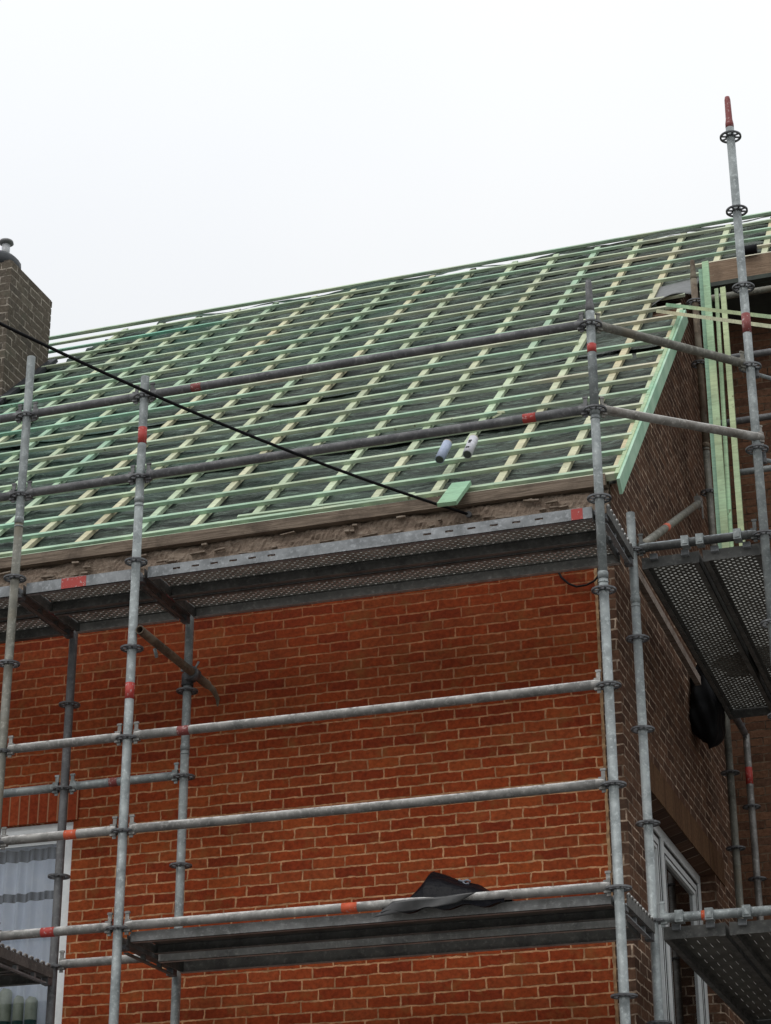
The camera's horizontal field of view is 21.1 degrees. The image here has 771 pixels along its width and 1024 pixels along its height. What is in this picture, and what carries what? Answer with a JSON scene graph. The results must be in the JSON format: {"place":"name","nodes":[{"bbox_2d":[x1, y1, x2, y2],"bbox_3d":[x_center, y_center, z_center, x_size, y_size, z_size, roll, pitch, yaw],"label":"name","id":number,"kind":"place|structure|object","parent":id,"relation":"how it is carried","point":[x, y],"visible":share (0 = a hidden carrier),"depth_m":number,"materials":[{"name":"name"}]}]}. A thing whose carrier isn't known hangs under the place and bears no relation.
{"place":"outdoors","nodes":[
{"label":"outdoors","id":0,"kind":"place"},
{"bbox_2d":[0,0,770,363],"label":"sky","id":1,"kind":"structure","parent":0,"point":[159,158],"materials":[{"name":"white"}]},
{"bbox_2d":[740,465,770,475],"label":"scaffold ledger","id":2,"kind":"object","parent":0,"point":[748,471],"visible":0.52,"depth_m":15.09,"materials":[{"name":"metal"}]},
{"bbox_3d":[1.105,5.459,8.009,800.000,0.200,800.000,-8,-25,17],"label":"ground","id":3,"kind":"structure","parent":0,"visible":0},
{"bbox_2d":[0,355,37,847],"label":"scaffold standard","id":4,"kind":"object","parent":3,"relation":"on","point":[8,663],"visible":1,"depth_m":11.42,"materials":[{"name":"metal"}]},
{"bbox_2d":[0,483,16,502],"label":"scaffold ledger","id":5,"kind":"object","parent":4,"relation":"attached to","point":[4,496],"visible":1,"depth_m":11.64,"materials":[{"name":"metal"}]},
{"bbox_2d":[0,404,22,422],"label":"scaffold ledger","id":6,"kind":"object","parent":4,"relation":"attached to","point":[9,417],"visible":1,"depth_m":11.85,"materials":[{"name":"metal"}]},
{"bbox_2d":[0,943,52,985],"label":"scaffold transom","id":7,"kind":"object","parent":4,"relation":"attached to","point":[25,963],"visible":1,"depth_m":10.93,"materials":[{"name":"metal"}]},
{"bbox_2d":[0,961,11,972],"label":"scaffold deck","id":8,"kind":"structure","parent":7,"relation":"on","point":[3,970],"depth_m":10.88,"materials":[{"name":"metal"}]},
{"bbox_2d":[0,969,40,986],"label":"scaffold deck","id":9,"kind":"structure","parent":7,"relation":"on","point":[11,978],"depth_m":11.23,"materials":[{"name":"metal"}]},
{"bbox_2d":[18,585,73,638],"bbox_3d":[-1.930,0.570,11.717,0.058,0.090,0.645,-8,-25,17],"label":"scaffold transom","id":10,"kind":"object","parent":4,"relation":"attached to","point":[48,617],"visible":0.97,"depth_m":11.70,"materials":[{"name":"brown metal"}]},
{"bbox_2d":[0,586,35,620],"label":"scaffold deck","id":11,"kind":"structure","parent":10,"relation":"on","point":[23,611],"depth_m":11.71,"materials":[{"name":"metal"}]},
{"bbox_2d":[0,615,62,643],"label":"scaffold deck","id":12,"kind":"structure","parent":10,"relation":"on","point":[33,630],"depth_m":12.05,"materials":[{"name":"metal"}]},
{"bbox_2d":[54,599,178,633],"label":"scaffold deck","id":13,"kind":"structure","parent":10,"relation":"on","point":[95,622],"depth_m":11.86,"materials":[{"name":"metal"}]},
{"bbox_2d":[45,630,80,1023],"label":"scaffold standard","id":14,"kind":"object","parent":3,"relation":"on","point":[68,705],"visible":0.89,"depth_m":11.56,"materials":[{"name":"metal"}]},
{"bbox_2d":[3,775,59,797],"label":"scaffold ledger","id":15,"kind":"object","parent":14,"relation":"attached to","point":[25,791],"visible":1,"depth_m":11.69,"materials":[{"name":"metal"}]},
{"bbox_2d":[58,950,150,972],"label":"scaffold ledger","id":16,"kind":"object","parent":14,"relation":"attached to","point":[65,963],"visible":0.52,"depth_m":11.17,"materials":[{"name":"metal"}]},
{"bbox_2d":[106,375,154,1023],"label":"scaffold standard","id":17,"kind":"object","parent":3,"relation":"on","point":[135,563],"visible":1,"depth_m":10.86,"materials":[{"name":"metal"}]},
{"bbox_2d":[0,912,112,941],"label":"scaffold ledger","id":18,"kind":"object","parent":17,"relation":"attached to","point":[53,931],"visible":1,"depth_m":10.48,"materials":[{"name":"metal"}]},
{"bbox_2d":[0,816,117,849],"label":"scaffold ledger","id":19,"kind":"object","parent":17,"relation":"attached to","point":[7,840],"visible":1,"depth_m":10.69,"materials":[{"name":"metal"}]},
{"bbox_2d":[7,723,122,757],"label":"scaffold ledger","id":20,"kind":"object","parent":17,"relation":"attached to","point":[61,743],"visible":1,"depth_m":10.89,"materials":[{"name":"metal"}]},
{"bbox_2d":[26,465,135,500],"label":"scaffold ledger","id":21,"kind":"object","parent":17,"relation":"attached to","point":[79,485],"visible":1,"depth_m":11.50,"materials":[{"name":"metal"}]},
{"bbox_2d":[32,385,139,420],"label":"scaffold ledger","id":22,"kind":"object","parent":17,"relation":"attached to","point":[83,405],"visible":0.98,"depth_m":11.71,"materials":[{"name":"metal"}]},
{"bbox_2d":[122,935,176,976],"bbox_3d":[-1.227,2.301,10.693,0.054,0.090,0.645,-8,-25,17],"label":"scaffold transom","id":23,"kind":"object","parent":17,"relation":"attached to","point":[128,946],"visible":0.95,"depth_m":10.62,"materials":[{"name":"metal"}]},
{"bbox_2d":[130,894,626,954],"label":"scaffold deck","id":24,"kind":"structure","parent":23,"relation":"on","point":[562,910],"depth_m":10.18,"materials":[{"name":"metal"}]},
{"bbox_2d":[373,871,513,917],"bbox_3d":[0.335,1.888,10.109,0.670,0.250,0.503,-8,-25,17],"label":"plastic sheet","id":25,"kind":"object","parent":24,"relation":"on","point":[444,892],"visible":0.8,"depth_m":9.90,"materials":[{"name":"black plastic"}]},
{"bbox_2d":[158,920,640,973],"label":"scaffold deck","id":26,"kind":"structure","parent":23,"relation":"on","point":[576,933],"depth_m":10.48,"materials":[{"name":"metal"}]},
{"bbox_2d":[140,569,190,623],"bbox_3d":[-1.234,0.473,11.505,0.058,0.090,0.645,-8,-25,17],"label":"scaffold transom","id":27,"kind":"object","parent":17,"relation":"attached to","point":[162,597],"visible":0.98,"depth_m":11.49,"materials":[{"name":"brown metal"}]},
{"bbox_2d":[26,569,154,613],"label":"scaffold deck","id":28,"kind":"structure","parent":27,"relation":"on","point":[42,593],"depth_m":11.51,"materials":[{"name":"metal"}]},
{"bbox_2d":[147,506,596,597],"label":"scaffold deck","id":29,"kind":"structure","parent":27,"relation":"on","point":[527,533],"depth_m":10.99,"materials":[{"name":"metal"}]},
{"bbox_2d":[149,312,583,401],"bbox_3d":[-0.139,-0.837,11.255,2.501,0.120,0.050,-8,-25,17],"label":"scaffold ledger","id":30,"kind":"object","parent":17,"relation":"attached to","point":[386,356],"visible":0.93,"depth_m":11.21,"materials":[{"name":"metal"}]},
{"bbox_2d":[169,615,197,1023],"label":"scaffold standard","id":31,"kind":"object","parent":3,"relation":"on","point":[180,865],"visible":0.82,"depth_m":11.36,"materials":[{"name":"metal"}]},
{"bbox_2d":[69,762,178,793],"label":"scaffold ledger","id":32,"kind":"object","parent":31,"relation":"attached to","point":[116,781],"visible":0.94,"depth_m":11.54,"materials":[{"name":"metal"}]},
{"bbox_2d":[136,625,219,706],"bbox_3d":[-1.160,0.856,11.454,0.138,0.172,1.039,-8,-25,17],"label":"wall tie","id":33,"kind":"object","parent":31,"relation":"attached to","point":[191,675],"depth_m":11.45,"materials":[{"name":"grey metal"}]},
{"bbox_2d":[0,211,770,1023],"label":"brick house","id":34,"kind":"structure","parent":3,"relation":"on","point":[474,639],"depth_m":12.01,"materials":[{"name":"brick"}]},
{"bbox_2d":[0,988,11,1023],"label":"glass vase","id":35,"kind":"object","parent":34,"relation":"on","point":[5,1004],"visible":1,"depth_m":11.63,"materials":[{"name":"green glass"}]},
{"bbox_2d":[12,995,23,1023],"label":"glass vase","id":36,"kind":"object","parent":34,"relation":"on","point":[18,1008],"visible":1,"depth_m":11.60,"materials":[{"name":"green glass"}]},
{"bbox_2d":[24,996,37,1023],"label":"glass vase","id":37,"kind":"object","parent":34,"relation":"on","point":[30,1015],"visible":1,"depth_m":11.57,"materials":[{"name":"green glass"}]},
{"bbox_2d":[0,822,72,1023],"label":"window","id":38,"kind":"structure","parent":34,"relation":"in","point":[26,889],"depth_m":11.89,"materials":[{"name":"white plastic"}]},
{"bbox_2d":[0,322,471,517],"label":"overhead cable","id":39,"kind":"object","parent":34,"relation":"attached to","point":[468,514],"visible":1,"depth_m":10.87,"materials":[{"name":"rubber"}]},
{"bbox_2d":[435,439,451,463],"bbox_3d":[0.347,-0.369,12.348,0.059,0.200,0.153,-13,-27,27],"label":"cartridge","id":40,"kind":"object","parent":34,"relation":"on","point":[443,451],"visible":1,"depth_m":12.31,"materials":[{"name":"beige plastic"}]},
{"bbox_2d":[437,481,471,506],"bbox_3d":[0.391,-0.103,11.725,0.116,0.249,0.261,-10,-26,21],"label":"board offcut","id":41,"kind":"object","parent":34,"relation":"on","point":[454,493],"visible":1,"depth_m":11.69,"materials":[{"name":"green wood"}]},
{"bbox_2d":[463,434,477,458],"bbox_3d":[0.508,-0.397,12.331,0.059,0.203,0.162,-10,-26,21],"label":"cartridge","id":42,"kind":"object","parent":34,"relation":"on","point":[470,446],"visible":1,"depth_m":12.28,"materials":[{"name":"beige plastic"}]},
{"bbox_2d":[492,411,504,418],"bbox_3d":[0.696,-0.601,12.856,0.100,0.077,0.045,13,-27,-27],"label":"wood stick","id":43,"kind":"object","parent":34,"relation":"on","point":[500,412],"visible":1,"depth_m":12.87,"materials":[{"name":"green wood"}]},
{"bbox_2d":[558,573,597,587],"bbox_3d":[1.066,0.330,11.421,0.262,0.195,0.032,-8,-25,17],"label":"cable loop","id":44,"kind":"object","parent":34,"relation":"attached to","point":[573,585],"visible":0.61,"depth_m":11.37,"materials":[{"name":"black rubber"}]},
{"bbox_2d":[652,818,709,1023],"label":"window","id":45,"kind":"structure","parent":34,"relation":"in","point":[685,995],"depth_m":12.44,"materials":[{"name":"white plastic"}]},
{"bbox_2d":[689,664,725,748],"bbox_3d":[2.071,1.243,13.278,0.226,0.600,0.322,-8,-25,17],"label":"hanging bag","id":46,"kind":"object","parent":34,"relation":"hanging from","point":[707,715],"visible":0.77,"depth_m":13.13,"materials":[{"name":"black plastic"}]},
{"bbox_2d":[656,309,770,327],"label":"loose batten","id":47,"kind":"object","parent":34,"relation":"attached to","point":[713,318],"visible":1,"depth_m":13.52,"materials":[{"name":"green wood"}]},
{"bbox_2d":[666,303,770,318],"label":"loose batten","id":48,"kind":"object","parent":34,"relation":"attached to","point":[717,310],"visible":1,"depth_m":13.55,"materials":[{"name":"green wood"}]},
{"bbox_2d":[579,279,637,1023],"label":"scaffold standard","id":49,"kind":"object","parent":3,"relation":"on","point":[613,784],"visible":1,"depth_m":10.08,"materials":[{"name":"metal"}]},
{"bbox_2d":[145,396,587,482],"bbox_3d":[-0.137,-0.381,11.052,2.501,0.120,0.050,-8,-25,17],"label":"scaffold ledger","id":50,"kind":"object","parent":49,"relation":"attached to","point":[388,439],"visible":1,"depth_m":11.01,"materials":[{"name":"metal"}]},
{"bbox_2d":[128,768,606,837],"bbox_3d":[-0.130,1.447,10.239,2.501,0.120,0.050,-8,-25,17],"label":"scaffold ledger","id":51,"kind":"object","parent":49,"relation":"attached to","point":[544,789],"visible":1,"depth_m":10.19,"materials":[{"name":"metal"}]},
{"bbox_2d":[133,669,601,743],"bbox_3d":[-0.131,0.990,10.442,2.501,0.120,0.050,-8,-25,17],"label":"scaffold ledger","id":52,"kind":"object","parent":49,"relation":"attached to","point":[378,709],"visible":1,"depth_m":10.40,"materials":[{"name":"metal"}]},
{"bbox_2d":[124,870,611,934],"bbox_3d":[-0.128,1.904,10.036,2.501,0.120,0.050,-8,-25,17],"label":"scaffold ledger","id":53,"kind":"object","parent":49,"relation":"attached to","point":[509,894],"visible":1,"depth_m":10.05,"materials":[{"name":"metal"}]},
{"bbox_2d":[605,504,633,567],"bbox_3d":[1.203,0.119,10.769,0.058,0.110,0.645,-8,-25,17],"label":"scaffold transom","id":54,"kind":"object","parent":49,"relation":"attached to","point":[618,536],"visible":0.98,"depth_m":10.77,"materials":[{"name":"metal"}]},
{"bbox_2d":[625,893,654,941],"bbox_3d":[1.211,1.952,9.954,0.058,0.110,0.645,-8,-25,17],"label":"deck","id":55,"kind":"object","parent":49,"relation":"attached to","point":[638,918],"visible":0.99,"depth_m":9.95,"materials":[{"name":"metal"}]},
{"bbox_2d":[595,312,745,370],"bbox_3d":[1.538,-0.912,11.101,0.964,0.120,0.050,12,-27,-25],"label":"scaffold ledger","id":56,"kind":"object","parent":49,"relation":"attached to","point":[672,344],"visible":1,"depth_m":11.07,"materials":[{"name":"metal"}]},
{"bbox_2d":[599,396,764,443],"bbox_3d":[1.572,-0.480,10.918,1.037,0.176,0.050,11,-26,-24],"label":"scaffold ledger","id":57,"kind":"object","parent":49,"relation":"attached to","point":[681,423],"visible":1,"depth_m":10.89,"materials":[{"name":"metal"}]},
{"bbox_2d":[626,511,671,1023],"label":"scaffold standard","id":58,"kind":"object","parent":3,"relation":"on","point":[642,729],"visible":0.84,"depth_m":10.59,"materials":[{"name":"metal"}]},
{"bbox_2d":[173,532,620,618],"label":"scaffold deck","id":59,"kind":"structure","parent":58,"relation":"attached to","point":[502,567],"depth_m":11.34,"materials":[{"name":"metal"}]},
{"bbox_2d":[637,494,703,545],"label":"scaffold ledger","id":60,"kind":"object","parent":58,"relation":"attached to","point":[664,528],"visible":0.92,"depth_m":12.55,"materials":[{"name":"metal"}]},
{"bbox_2d":[638,519,757,555],"bbox_3d":[1.661,0.135,11.008,0.639,0.130,0.068,-8,-25,17],"label":"scaffold ledger","id":61,"kind":"object","parent":58,"relation":"attached to","point":[701,540],"visible":1,"depth_m":10.98,"materials":[{"name":"metal"}]},
{"bbox_2d":[641,550,770,719],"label":"scaffold deck","id":62,"kind":"structure","parent":58,"relation":"attached to","point":[686,591],"depth_m":12.11,"materials":[{"name":"metal"}]},
{"bbox_2d":[628,567,700,685],"bbox_3d":[1.666,0.682,12.228,0.035,0.070,2.000,-8,-25,17],"label":"toe board","id":63,"kind":"object","parent":62,"relation":"on","point":[661,617],"visible":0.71,"depth_m":12.20,"materials":[{"name":"grey metal"}]},
{"bbox_2d":[698,269,721,548],"bbox_3d":[2.125,-0.503,13.432,0.029,3.165,1.206,-5,-24,10],"label":"standing board","id":64,"kind":"object","parent":62,"relation":"on","point":[716,499],"visible":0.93,"depth_m":13.58,"materials":[{"name":"green wood"}]},
{"bbox_2d":[702,261,729,547],"bbox_3d":[2.156,-0.535,13.416,0.049,3.211,1.201,-5,-24,10],"label":"standing board","id":65,"kind":"object","parent":62,"relation":"on","point":[724,526],"visible":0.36,"depth_m":13.54,"materials":[{"name":"green wood"}]},
{"bbox_2d":[714,288,733,546],"bbox_3d":[2.201,-0.437,13.366,0.029,2.989,1.216,-5,-24,11],"label":"standing board","id":66,"kind":"object","parent":62,"relation":"on","point":[725,438],"visible":0.64,"depth_m":13.53,"materials":[{"name":"green wood"}]},
{"bbox_2d":[659,901,770,927],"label":"scaffold ledger","id":67,"kind":"object","parent":58,"relation":"attached to","point":[711,914],"visible":1,"depth_m":10.18,"materials":[{"name":"metal"}]},
{"bbox_2d":[663,921,770,1023],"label":"scaffold deck","id":68,"kind":"structure","parent":58,"relation":"attached to","point":[712,938],"depth_m":11.13,"materials":[{"name":"metal"}]},
{"bbox_2d":[687,259,748,1023],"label":"scaffold standard","id":69,"kind":"object","parent":3,"relation":"on","point":[730,773],"visible":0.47,"depth_m":14.13,"materials":[{"name":"metal"}]},
{"bbox_2d":[699,285,770,302],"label":"scaffold ledger","id":70,"kind":"object","parent":69,"relation":"attached to","point":[755,291],"visible":0.46,"depth_m":14.71,"materials":[{"name":"metal"}]},
{"bbox_2d":[733,718,747,739],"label":"scaffold ledger","id":71,"kind":"object","parent":69,"relation":"attached to","point":[740,724],"visible":0.45,"depth_m":14.14,"materials":[{"name":"metal"}]},
{"bbox_2d":[720,96,770,718],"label":"scaffold standard","id":72,"kind":"object","parent":3,"relation":"on","point":[751,364],"visible":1,"depth_m":11.31,"materials":[{"name":"metal"}]},
{"bbox_2d":[702,541,770,694],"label":"scaffold deck","id":73,"kind":"structure","parent":72,"relation":"attached to","point":[736,573],"depth_m":11.56,"materials":[{"name":"metal"}]},
{"bbox_2d":[720,286,744,545],"bbox_3d":[2.253,-0.448,13.331,0.039,2.982,1.217,-5,-24,10],"label":"standing board","id":74,"kind":"object","parent":73,"relation":"on","point":[737,482],"visible":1,"depth_m":13.50,"materials":[{"name":"green wood"}]},
{"bbox_2d":[729,919,770,983],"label":"scaffold deck","id":75,"kind":"structure","parent":72,"relation":"attached to","point":[745,935],"depth_m":10.55,"materials":[{"name":"metal"}]},
{"bbox_2d":[755,368,770,379],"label":"scaffold brace","id":76,"kind":"object","parent":72,"relation":"attached to","point":[759,375],"visible":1,"depth_m":11.39,"materials":[{"name":"metal"}]},
{"bbox_2d":[762,452,770,463],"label":"scaffold brace","id":77,"kind":"object","parent":72,"relation":"attached to","point":[766,460],"visible":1,"depth_m":11.10,"materials":[{"name":"metal"}]},
{"bbox_2d":[742,733,766,955],"bbox_3d":[2.515,4.309,13.125,0.150,6.050,0.150,-8,-25,17],"label":"scaffold standard","id":78,"kind":"object","parent":3,"relation":"on","point":[751,806],"visible":0.69,"depth_m":14.08,"materials":[{"name":"metal"}]},
{"bbox_3d":[2.911,2.368,12.863,0.150,9.380,0.150,-8,-25,17],"label":"scaffold standard","id":79,"kind":"object","parent":3,"relation":"on","visible":0},
{"bbox_2d":[716,348,770,363],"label":"scaffold ledger","id":80,"kind":"object","parent":79,"relation":"attached to","point":[762,352],"visible":0.21,"depth_m":14.49,"materials":[{"name":"metal"}]},
{"bbox_2d":[721,413,770,425],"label":"scaffold ledger","id":81,"kind":"object","parent":79,"relation":"attached to","point":[746,419],"visible":0.34,"depth_m":14.32,"materials":[{"name":"metal"}]}
]}

